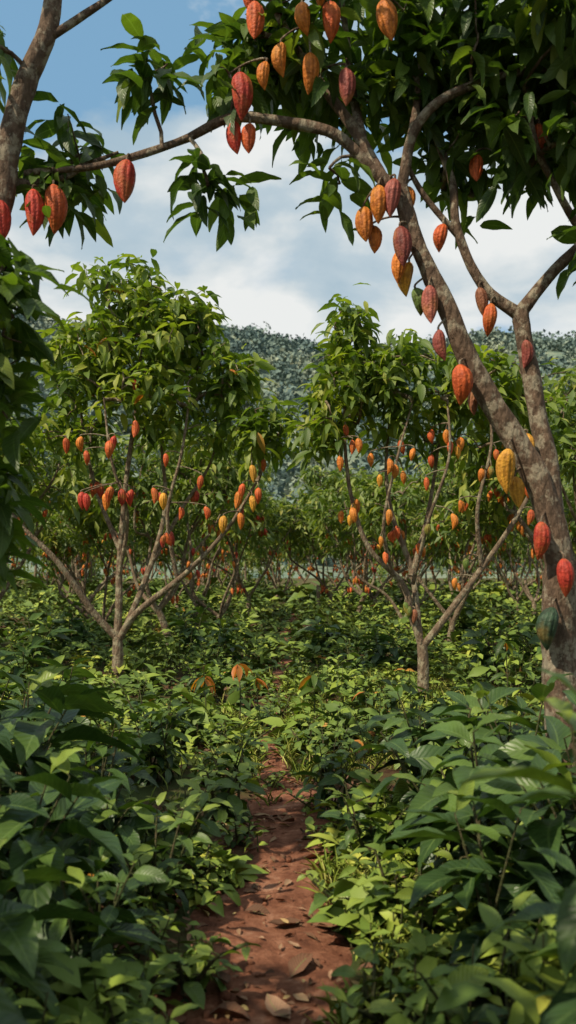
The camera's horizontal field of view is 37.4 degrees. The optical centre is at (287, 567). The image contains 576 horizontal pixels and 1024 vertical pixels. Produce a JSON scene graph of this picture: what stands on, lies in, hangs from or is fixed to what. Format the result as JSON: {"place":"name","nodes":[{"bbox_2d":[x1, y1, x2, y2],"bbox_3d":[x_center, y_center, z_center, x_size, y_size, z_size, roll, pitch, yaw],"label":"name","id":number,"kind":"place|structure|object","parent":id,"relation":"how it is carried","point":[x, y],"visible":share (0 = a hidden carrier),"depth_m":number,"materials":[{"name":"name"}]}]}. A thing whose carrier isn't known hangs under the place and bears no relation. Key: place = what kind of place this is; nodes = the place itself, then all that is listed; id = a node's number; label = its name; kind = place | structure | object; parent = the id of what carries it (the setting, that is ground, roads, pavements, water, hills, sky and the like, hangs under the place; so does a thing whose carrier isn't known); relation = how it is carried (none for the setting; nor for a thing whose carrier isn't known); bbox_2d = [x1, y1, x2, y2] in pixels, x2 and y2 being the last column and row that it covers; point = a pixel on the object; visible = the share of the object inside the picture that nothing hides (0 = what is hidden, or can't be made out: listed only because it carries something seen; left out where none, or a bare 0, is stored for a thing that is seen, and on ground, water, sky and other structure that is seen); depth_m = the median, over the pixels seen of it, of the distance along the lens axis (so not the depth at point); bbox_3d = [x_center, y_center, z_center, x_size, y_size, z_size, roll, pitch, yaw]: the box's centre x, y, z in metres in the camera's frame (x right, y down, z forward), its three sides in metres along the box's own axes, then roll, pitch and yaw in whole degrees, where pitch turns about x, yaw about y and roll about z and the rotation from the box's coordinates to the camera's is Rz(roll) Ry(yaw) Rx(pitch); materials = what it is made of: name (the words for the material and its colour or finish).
{"place":"outdoors","nodes":[
{"label":"outdoors","id":0,"kind":"place"},
{"bbox_2d":[152,609,360,1023],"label":"dirt path","id":1,"kind":"structure","parent":0,"point":[265,957],"depth_m":3.93,"materials":[{"name":"soil"}]},
{"bbox_2d":[175,729,385,1020],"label":"soil clods","id":2,"kind":"object","parent":1,"relation":"on","point":[225,995],"visible":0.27,"depth_m":3.84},
{"bbox_2d":[0,578,542,1023],"bbox_3d":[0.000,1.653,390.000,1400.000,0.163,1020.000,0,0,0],"label":"ground","id":3,"kind":"structure","parent":0,"point":[145,792],"depth_m":6.33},
{"bbox_2d":[0,619,12,755],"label":"leafy shrub","id":4,"kind":"object","parent":3,"relation":"on","point":[5,741],"visible":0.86,"depth_m":4.16,"materials":[{"name":"green plant"}]},
{"bbox_2d":[0,646,20,697],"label":"leafy shrub","id":5,"kind":"object","parent":3,"relation":"on","point":[3,652],"visible":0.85,"depth_m":8.77,"materials":[{"name":"green plant"}]},
{"bbox_2d":[0,680,28,893],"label":"leafy shrub","id":6,"kind":"object","parent":3,"relation":"on","point":[6,774],"visible":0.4,"depth_m":3.74,"materials":[{"name":"green plant"}]},
{"bbox_2d":[0,986,29,1023],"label":"leafy shrub","id":7,"kind":"object","parent":3,"relation":"on","point":[8,1014],"visible":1,"depth_m":1.70,"materials":[{"name":"green plant"}]},
{"bbox_2d":[0,669,32,720],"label":"leafy shrub","id":8,"kind":"object","parent":3,"relation":"on","point":[14,689],"visible":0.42,"depth_m":6.94,"materials":[{"name":"green plant"}]},
{"bbox_2d":[0,630,49,696],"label":"leafy shrub","id":9,"kind":"object","parent":3,"relation":"on","point":[16,669],"visible":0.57,"depth_m":10.53,"materials":[{"name":"green plant"}]},
{"bbox_2d":[11,612,76,669],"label":"leafy shrub","id":10,"kind":"object","parent":3,"relation":"on","point":[37,639],"visible":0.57,"depth_m":12.15,"materials":[{"name":"green plant"}]},
{"bbox_2d":[0,415,93,600],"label":"cacao tree","id":11,"kind":"object","parent":3,"relation":"on","point":[46,478],"visible":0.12,"depth_m":17.77,"materials":[{"name":"green plant"}]},
{"bbox_2d":[0,655,109,765],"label":"leafy shrub","id":12,"kind":"object","parent":3,"relation":"on","point":[73,673],"visible":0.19,"depth_m":6.80,"materials":[{"name":"green plant"}]},
{"bbox_2d":[0,838,110,1023],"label":"leafy shrub","id":13,"kind":"object","parent":3,"relation":"on","point":[24,949],"visible":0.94,"depth_m":2.69,"materials":[{"name":"green plant"}]},
{"bbox_2d":[0,665,112,792],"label":"leafy shrub","id":14,"kind":"object","parent":3,"relation":"on","point":[67,688],"visible":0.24,"depth_m":5.66,"materials":[{"name":"green plant"}]},
{"bbox_2d":[6,398,114,558],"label":"cacao tree","id":15,"kind":"object","parent":3,"relation":"on","point":[72,490],"visible":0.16,"depth_m":13.35,"materials":[{"name":"green plant"}]},
{"bbox_2d":[0,0,125,598],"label":"cacao tree","id":16,"kind":"object","parent":3,"relation":"on","point":[55,199],"visible":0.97,"depth_m":5.25,"materials":[{"name":"green plant"}]},
{"bbox_2d":[0,748,127,1003],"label":"leafy shrub","id":17,"kind":"object","parent":3,"relation":"on","point":[25,841],"visible":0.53,"depth_m":3.44,"materials":[{"name":"green plant"}]},
{"bbox_2d":[0,666,144,877],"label":"leafy shrub","id":18,"kind":"object","parent":3,"relation":"on","point":[60,712],"visible":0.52,"depth_m":4.54,"materials":[{"name":"green plant"}]},
{"bbox_2d":[51,598,98,659],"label":"leafy shrub","id":19,"kind":"object","parent":3,"relation":"on","point":[79,628],"visible":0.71,"depth_m":15.02,"materials":[{"name":"green plant"}]},
{"bbox_2d":[15,461,154,625],"bbox_3d":[-5.524,-0.583,23.341,4.259,4.803,4.758,0,0,24],"label":"cacao tree","id":20,"kind":"object","parent":3,"relation":"on","point":[100,585],"visible":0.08,"depth_m":22.84,"materials":[{"name":"green plant"}]},
{"bbox_2d":[23,845,170,998],"bbox_3d":[-0.760,1.424,3.351,0.578,0.655,0.628,0,0,-20],"label":"leafy shrub","id":21,"kind":"object","parent":3,"relation":"on","point":[116,918],"visible":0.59,"depth_m":3.25,"materials":[{"name":"green plant"}]},
{"bbox_2d":[48,713,162,895],"bbox_3d":[-0.922,1.306,4.399,0.723,1.010,0.820,0,0,41],"label":"leafy shrub","id":22,"kind":"object","parent":3,"relation":"on","point":[126,828],"visible":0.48,"depth_m":4.31,"materials":[{"name":"green plant"}]},
{"bbox_2d":[31,495,184,620],"bbox_3d":[-4.365,-0.127,20.348,3.407,3.842,3.806,0,0,23],"label":"cacao tree","id":23,"kind":"object","parent":3,"relation":"on","point":[57,540],"visible":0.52,"depth_m":19.73,"materials":[{"name":"green plant"}]},
{"bbox_2d":[69,717,158,826],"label":"leafy shrub","id":24,"kind":"object","parent":3,"relation":"on","point":[85,758],"visible":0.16,"depth_m":5.30,"materials":[{"name":"green plant"}]},
{"bbox_2d":[61,978,201,1023],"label":"leafy shrub","id":25,"kind":"object","parent":3,"relation":"on","point":[146,1015],"visible":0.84,"depth_m":2.78,"materials":[{"name":"green plant"}]},
{"bbox_2d":[107,670,187,748],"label":"leafy shrub","id":26,"kind":"object","parent":3,"relation":"on","point":[133,705],"visible":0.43,"depth_m":7.66,"materials":[{"name":"green plant"}]},
{"bbox_2d":[110,698,191,785],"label":"leafy shrub","id":27,"kind":"object","parent":3,"relation":"on","point":[148,738],"visible":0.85,"depth_m":6.35,"materials":[{"name":"green plant"}]},
{"bbox_2d":[0,249,304,684],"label":"cacao tree","id":28,"kind":"object","parent":3,"relation":"on","point":[143,314],"visible":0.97,"depth_m":11.47,"materials":[{"name":"green plant"}]},
{"bbox_2d":[51,414,265,646],"bbox_3d":[-2.618,-0.644,16.931,4.273,4.897,3.326,0,0,-7],"label":"cacao tree","id":29,"kind":"object","parent":3,"relation":"on","point":[219,496],"visible":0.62,"depth_m":16.43,"materials":[{"name":"green plant"}]},
{"bbox_2d":[105,792,220,926],"bbox_3d":[-0.616,1.414,4.048,0.477,0.597,0.633,0,0,22],"label":"leafy shrub","id":30,"kind":"object","parent":3,"relation":"on","point":[169,823],"visible":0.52,"depth_m":4.11,"materials":[{"name":"green plant"}]},
{"bbox_2d":[124,779,232,860],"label":"leafy shrub","id":31,"kind":"object","parent":3,"relation":"on","point":[206,825],"visible":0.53,"depth_m":4.85,"materials":[{"name":"green plant"}]},
{"bbox_2d":[159,605,224,664],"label":"leafy shrub","id":32,"kind":"object","parent":3,"relation":"on","point":[187,631],"visible":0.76,"depth_m":14.51,"materials":[{"name":"green plant"}]},
{"bbox_2d":[157,839,226,890],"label":"leafy shrub","id":33,"kind":"object","parent":3,"relation":"on","point":[212,877],"visible":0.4,"depth_m":4.49,"materials":[{"name":"green plant"}]},
{"bbox_2d":[136,913,260,1010],"bbox_3d":[-0.353,1.620,3.413,0.497,0.366,0.543,0,0,-19],"label":"leafy shrub","id":34,"kind":"object","parent":3,"relation":"on","point":[195,990],"visible":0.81,"depth_m":3.33,"materials":[{"name":"green plant"}]},
{"bbox_2d":[134,448,263,622],"bbox_3d":[-2.665,-1.003,24.647,4.244,5.626,4.440,0,0,-6],"label":"cacao tree","id":35,"kind":"object","parent":3,"relation":"on","point":[203,549],"visible":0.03,"depth_m":24.86,"materials":[{"name":"green plant"}]},
{"bbox_2d":[187,675,215,714],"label":"cacao seedling","id":36,"kind":"object","parent":3,"relation":"on","point":[201,680],"visible":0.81,"depth_m":8.29,"materials":[{"name":"green plant"}]},
{"bbox_2d":[179,657,224,701],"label":"leafy shrub","id":37,"kind":"object","parent":3,"relation":"on","point":[209,674],"visible":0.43,"depth_m":10.47,"materials":[{"name":"green plant"}]},
{"bbox_2d":[139,451,279,624],"bbox_3d":[-1.730,-0.679,20.752,3.907,4.951,3.735,0,0,25],"label":"cacao tree","id":38,"kind":"object","parent":3,"relation":"on","point":[237,539],"visible":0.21,"depth_m":20.02,"materials":[{"name":"green plant"}]},
{"bbox_2d":[178,747,268,824],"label":"leafy shrub","id":39,"kind":"object","parent":3,"relation":"on","point":[228,788],"visible":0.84,"depth_m":5.59,"materials":[{"name":"green plant"}]},
{"bbox_2d":[201,616,245,668],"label":"leafy shrub","id":40,"kind":"object","parent":3,"relation":"on","point":[222,639],"visible":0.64,"depth_m":13.46,"materials":[{"name":"green plant"}]},
{"bbox_2d":[200,726,263,781],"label":"leafy shrub","id":41,"kind":"object","parent":3,"relation":"on","point":[236,748],"visible":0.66,"depth_m":6.65,"materials":[{"name":"green plant"}]},
{"bbox_2d":[217,663,252,726],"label":"cacao seedling","id":42,"kind":"object","parent":3,"relation":"on","point":[237,669],"visible":0.98,"depth_m":8.57,"materials":[{"name":"orange plant"}]},
{"bbox_2d":[217,809,265,847],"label":"leafy shrub","id":43,"kind":"object","parent":3,"relation":"on","point":[242,831],"visible":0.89,"depth_m":5.14,"materials":[{"name":"green plant"}]},
{"bbox_2d":[207,722,277,748],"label":"leafy shrub","id":44,"kind":"object","parent":3,"relation":"on","point":[228,736],"visible":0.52,"depth_m":7.66,"materials":[{"name":"green plant"}]},
{"bbox_2d":[176,486,315,615],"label":"cacao tree","id":45,"kind":"object","parent":3,"relation":"on","point":[281,507],"visible":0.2,"depth_m":27.95,"materials":[{"name":"green plant"}]},
{"bbox_2d":[239,677,274,719],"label":"cacao seedling","id":46,"kind":"object","parent":3,"relation":"on","point":[257,681],"visible":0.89,"depth_m":9.28,"materials":[{"name":"green plant"}]},
{"bbox_2d":[247,702,280,728],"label":"leafy shrub","id":47,"kind":"object","parent":3,"relation":"on","point":[262,715],"visible":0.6,"depth_m":8.95,"materials":[{"name":"green plant"}]},
{"bbox_2d":[250,671,278,695],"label":"leafy shrub","id":48,"kind":"object","parent":3,"relation":"on","point":[262,694],"visible":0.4,"depth_m":11.35,"materials":[{"name":"green plant"}]},
{"bbox_2d":[250,769,291,788],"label":"leafy shrub","id":49,"kind":"object","parent":3,"relation":"on","point":[275,782],"visible":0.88,"depth_m":6.49,"materials":[{"name":"green plant"}]},
{"bbox_2d":[7,545,543,589],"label":"tree line","id":50,"kind":"object","parent":3,"relation":"on","point":[95,570],"visible":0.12,"depth_m":63.94,"materials":[{"name":"green plant"}]},
{"bbox_2d":[259,683,297,706],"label":"leafy shrub","id":51,"kind":"object","parent":3,"relation":"on","point":[272,689],"visible":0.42,"depth_m":10.55,"materials":[{"name":"green plant"}]},
{"bbox_2d":[258,692,299,715],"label":"leafy shrub","id":52,"kind":"object","parent":3,"relation":"on","point":[285,709],"visible":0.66,"depth_m":9.85,"materials":[{"name":"green plant"}]},
{"bbox_2d":[113,687,451,1023],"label":"fallen leaves","id":53,"kind":"object","parent":3,"relation":"on","point":[276,1005],"visible":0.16,"depth_m":3.76,"materials":[{"name":"brown plant"}]},
{"bbox_2d":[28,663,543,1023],"bbox_3d":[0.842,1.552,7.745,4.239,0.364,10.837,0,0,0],"label":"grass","id":54,"kind":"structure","parent":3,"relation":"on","point":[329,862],"depth_m":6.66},
{"bbox_2d":[0,571,575,1023],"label":"undergrowth","id":55,"kind":"object","parent":3,"relation":"on","point":[112,973],"visible":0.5,"depth_m":8.48,"materials":[{"name":"green plant"}]},
{"bbox_2d":[0,472,575,610],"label":"distant cacao grove","id":56,"kind":"object","parent":3,"relation":"on","point":[456,558],"visible":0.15,"depth_m":38.44,"materials":[{"name":"green plant"}]},
{"bbox_2d":[0,310,575,571],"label":"hill forest","id":57,"kind":"object","parent":3,"relation":"on","point":[288,359],"visible":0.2,"depth_m":327.43,"materials":[{"name":"green plant"}]},
{"bbox_2d":[273,659,309,679],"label":"leafy shrub","id":58,"kind":"object","parent":3,"relation":"on","point":[299,668],"visible":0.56,"depth_m":12.57,"materials":[{"name":"green plant"}]},
{"bbox_2d":[23,0,575,810],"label":"cacao tree","id":59,"kind":"object","parent":3,"relation":"on","point":[465,80],"visible":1,"depth_m":5.29,"materials":[{"name":"green plant"}]},
{"bbox_2d":[280,710,324,732],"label":"leafy shrub","id":60,"kind":"object","parent":3,"relation":"on","point":[299,723],"visible":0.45,"depth_m":8.40,"materials":[{"name":"green plant"}]},
{"bbox_2d":[283,787,330,813],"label":"leafy shrub","id":61,"kind":"object","parent":3,"relation":"on","point":[308,807],"visible":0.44,"depth_m":5.90,"materials":[{"name":"green plant"}]},
{"bbox_2d":[282,722,332,758],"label":"leafy shrub","id":62,"kind":"object","parent":3,"relation":"on","point":[298,743],"visible":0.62,"depth_m":7.60,"materials":[{"name":"green plant"}]},
{"bbox_2d":[294,674,327,722],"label":"cacao seedling","id":63,"kind":"object","parent":3,"relation":"on","point":[312,680],"visible":0.98,"depth_m":8.58,"materials":[{"name":"green plant"}]},
{"bbox_2d":[267,495,375,613],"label":"cacao tree","id":64,"kind":"object","parent":3,"relation":"on","point":[304,542],"visible":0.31,"depth_m":28.94,"materials":[{"name":"green plant"}]},
{"bbox_2d":[295,610,348,658],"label":"leafy shrub","id":65,"kind":"object","parent":3,"relation":"on","point":[317,620],"visible":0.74,"depth_m":14.91,"materials":[{"name":"green plant"}]},
{"bbox_2d":[287,740,369,819],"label":"leafy shrub","id":66,"kind":"object","parent":3,"relation":"on","point":[330,779],"visible":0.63,"depth_m":5.68,"materials":[{"name":"green plant"}]},
{"bbox_2d":[302,719,355,781],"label":"leafy shrub","id":67,"kind":"object","parent":3,"relation":"on","point":[321,749],"visible":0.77,"depth_m":6.68,"materials":[{"name":"green plant"}]},
{"bbox_2d":[305,818,370,854],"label":"leafy shrub","id":68,"kind":"object","parent":3,"relation":"on","point":[328,824],"visible":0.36,"depth_m":5.01,"materials":[{"name":"green plant"}]},
{"bbox_2d":[296,862,399,927],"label":"leafy shrub","id":69,"kind":"object","parent":3,"relation":"on","point":[320,899],"visible":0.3,"depth_m":4.03,"materials":[{"name":"green plant"}]},
{"bbox_2d":[329,636,374,674],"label":"leafy shrub","id":70,"kind":"object","parent":3,"relation":"on","point":[357,661],"visible":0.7,"depth_m":12.52,"materials":[{"name":"green plant"}]},
{"bbox_2d":[293,459,413,613],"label":"cacao tree","id":71,"kind":"object","parent":3,"relation":"on","point":[327,481],"visible":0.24,"depth_m":24.60,"materials":[{"name":"green plant"}]},
{"bbox_2d":[319,774,408,871],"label":"leafy shrub","id":72,"kind":"object","parent":3,"relation":"on","point":[379,835],"visible":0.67,"depth_m":4.72,"materials":[{"name":"green plant"}]},
{"bbox_2d":[351,624,408,670],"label":"leafy shrub","id":73,"kind":"object","parent":3,"relation":"on","point":[379,653],"visible":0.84,"depth_m":13.45,"materials":[{"name":"green plant"}]},
{"bbox_2d":[300,464,465,631],"bbox_3d":[2.416,-0.309,19.855,4.187,4.226,3.748,0,0,-7],"label":"cacao tree","id":74,"kind":"object","parent":3,"relation":"on","point":[328,516],"visible":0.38,"depth_m":20.07,"materials":[{"name":"green plant"}]},
{"bbox_2d":[316,937,465,1023],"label":"leafy shrub","id":75,"kind":"object","parent":3,"relation":"on","point":[352,1001],"visible":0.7,"depth_m":3.07,"materials":[{"name":"green plant"}]},
{"bbox_2d":[346,846,472,938],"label":"leafy shrub","id":76,"kind":"object","parent":3,"relation":"on","point":[402,896],"visible":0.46,"depth_m":3.78,"materials":[{"name":"green plant"}]},
{"bbox_2d":[390,727,434,773],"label":"leafy shrub","id":77,"kind":"object","parent":3,"relation":"on","point":[396,766],"visible":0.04,"depth_m":6.64,"materials":[{"name":"green plant"}]},
{"bbox_2d":[359,681,467,809],"bbox_3d":[0.841,1.252,5.679,0.864,1.063,0.761,0,0,-14],"label":"leafy shrub","id":78,"kind":"object","parent":3,"relation":"on","point":[411,734],"visible":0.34,"depth_m":5.61,"materials":[{"name":"green plant"}]},
{"bbox_2d":[275,282,575,699],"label":"cacao tree","id":79,"kind":"object","parent":3,"relation":"on","point":[375,379],"visible":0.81,"depth_m":10.43,"materials":[{"name":"green plant"}]},
{"bbox_2d":[343,445,533,641],"bbox_3d":[2.994,-0.297,15.852,3.574,4.161,2.933,0,0,44],"label":"cacao tree","id":80,"kind":"object","parent":3,"relation":"on","point":[490,524],"visible":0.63,"depth_m":15.69,"materials":[{"name":"green plant"}]},
{"bbox_2d":[350,705,554,871],"bbox_3d":[0.874,1.295,4.846,1.024,1.001,0.866,0,0,-20],"label":"leafy shrub","id":81,"kind":"object","parent":3,"relation":"on","point":[404,791],"visible":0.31,"depth_m":4.78,"materials":[{"name":"green plant"}]},
{"bbox_2d":[427,590,479,647],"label":"leafy shrub","id":82,"kind":"object","parent":3,"relation":"on","point":[471,611],"visible":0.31,"depth_m":17.07,"materials":[{"name":"green plant"}]},
{"bbox_2d":[402,454,525,617],"bbox_3d":[4.655,-0.797,23.225,3.666,5.201,4.467,0,0,13],"label":"cacao tree","id":83,"kind":"object","parent":3,"relation":"on","point":[468,547],"visible":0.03,"depth_m":23.42,"materials":[{"name":"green plant"}]},
{"bbox_2d":[390,713,542,911],"bbox_3d":[0.852,1.231,4.095,0.837,1.169,0.950,0,0,38],"label":"leafy shrub","id":84,"kind":"object","parent":3,"relation":"on","point":[433,793],"visible":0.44,"depth_m":4.06,"materials":[{"name":"green plant"}]},
{"bbox_2d":[389,891,556,1023],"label":"leafy shrub","id":85,"kind":"object","parent":3,"relation":"on","point":[491,919],"visible":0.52,"depth_m":2.69,"materials":[{"name":"green plant"}]},
{"bbox_2d":[379,777,570,996],"bbox_3d":[0.765,1.288,3.408,0.720,0.901,0.824,0,0,22],"label":"leafy shrub","id":86,"kind":"object","parent":3,"relation":"on","point":[480,865],"visible":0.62,"depth_m":3.34,"materials":[{"name":"green plant"}]},
{"bbox_2d":[466,681,494,713],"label":"cacao seedling","id":87,"kind":"object","parent":3,"relation":"on","point":[487,686],"visible":0.31,"depth_m":7.55,"materials":[{"name":"green plant"}]},
{"bbox_2d":[434,687,544,757],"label":"leafy shrub","id":88,"kind":"object","parent":3,"relation":"on","point":[520,703],"visible":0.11,"depth_m":5.76,"materials":[{"name":"green plant"}]},
{"bbox_2d":[457,620,524,686],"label":"leafy shrub","id":89,"kind":"object","parent":3,"relation":"on","point":[484,629],"visible":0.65,"depth_m":11.80,"materials":[{"name":"green plant"}]},
{"bbox_2d":[465,693,523,748],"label":"leafy shrub","id":90,"kind":"object","parent":3,"relation":"on","point":[503,722],"visible":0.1,"depth_m":6.69,"materials":[{"name":"green plant"}]},
{"bbox_2d":[424,673,575,848],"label":"leafy shrub","id":91,"kind":"object","parent":3,"relation":"on","point":[493,696],"visible":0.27,"depth_m":4.96,"materials":[{"name":"green plant"}]},
{"bbox_2d":[429,358,575,541],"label":"cacao tree","id":92,"kind":"object","parent":3,"relation":"on","point":[566,454],"visible":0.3,"depth_m":13.78,"materials":[{"name":"green plant"}]},
{"bbox_2d":[489,641,518,706],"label":"cacao seedling","id":93,"kind":"object","parent":3,"relation":"on","point":[500,645],"visible":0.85,"depth_m":9.19,"materials":[{"name":"green plant"}]},
{"bbox_2d":[446,745,575,942],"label":"leafy shrub","id":94,"kind":"object","parent":3,"relation":"on","point":[545,833],"visible":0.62,"depth_m":3.44,"materials":[{"name":"green plant"}]},
{"bbox_2d":[459,668,575,1023],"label":"leafy shrub","id":95,"kind":"object","parent":3,"relation":"on","point":[564,910],"visible":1,"depth_m":1.99,"materials":[{"name":"green plant"}]},
{"bbox_2d":[505,624,541,683],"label":"leafy shrub","id":96,"kind":"object","parent":3,"relation":"on","point":[534,639],"visible":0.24,"depth_m":11.99,"materials":[{"name":"green plant"}]},
{"bbox_2d":[491,690,575,874],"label":"leafy shrub","id":97,"kind":"object","parent":3,"relation":"on","point":[559,733],"visible":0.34,"depth_m":4.07,"materials":[{"name":"green plant"}]},
{"bbox_2d":[525,709,543,726],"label":"leafy shrub","id":98,"kind":"object","parent":3,"relation":"on","point":[535,718],"visible":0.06,"depth_m":6.87,"materials":[{"name":"green plant"}]},
{"bbox_2d":[495,445,575,581],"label":"cacao tree","id":99,"kind":"object","parent":3,"relation":"on","point":[571,524],"visible":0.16,"depth_m":18.53,"materials":[{"name":"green plant"}]},
{"bbox_2d":[505,467,572,614],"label":"cacao tree","id":100,"kind":"object","parent":3,"relation":"on","point":[536,598],"visible":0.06,"depth_m":27.32,"materials":[{"name":"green plant"}]},
{"bbox_2d":[525,848,575,1023],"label":"leafy shrub","id":101,"kind":"object","parent":3,"relation":"on","point":[566,992],"visible":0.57,"depth_m":2.37,"materials":[{"name":"green plant"}]},
{"bbox_2d":[0,0,575,346],"label":"sky","id":102,"kind":"structure","parent":0,"point":[279,273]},
{"bbox_2d":[8,322,575,578],"bbox_3d":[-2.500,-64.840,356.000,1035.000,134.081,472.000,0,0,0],"label":"hills","id":103,"kind":"structure","parent":0,"point":[355,453],"depth_m":158.96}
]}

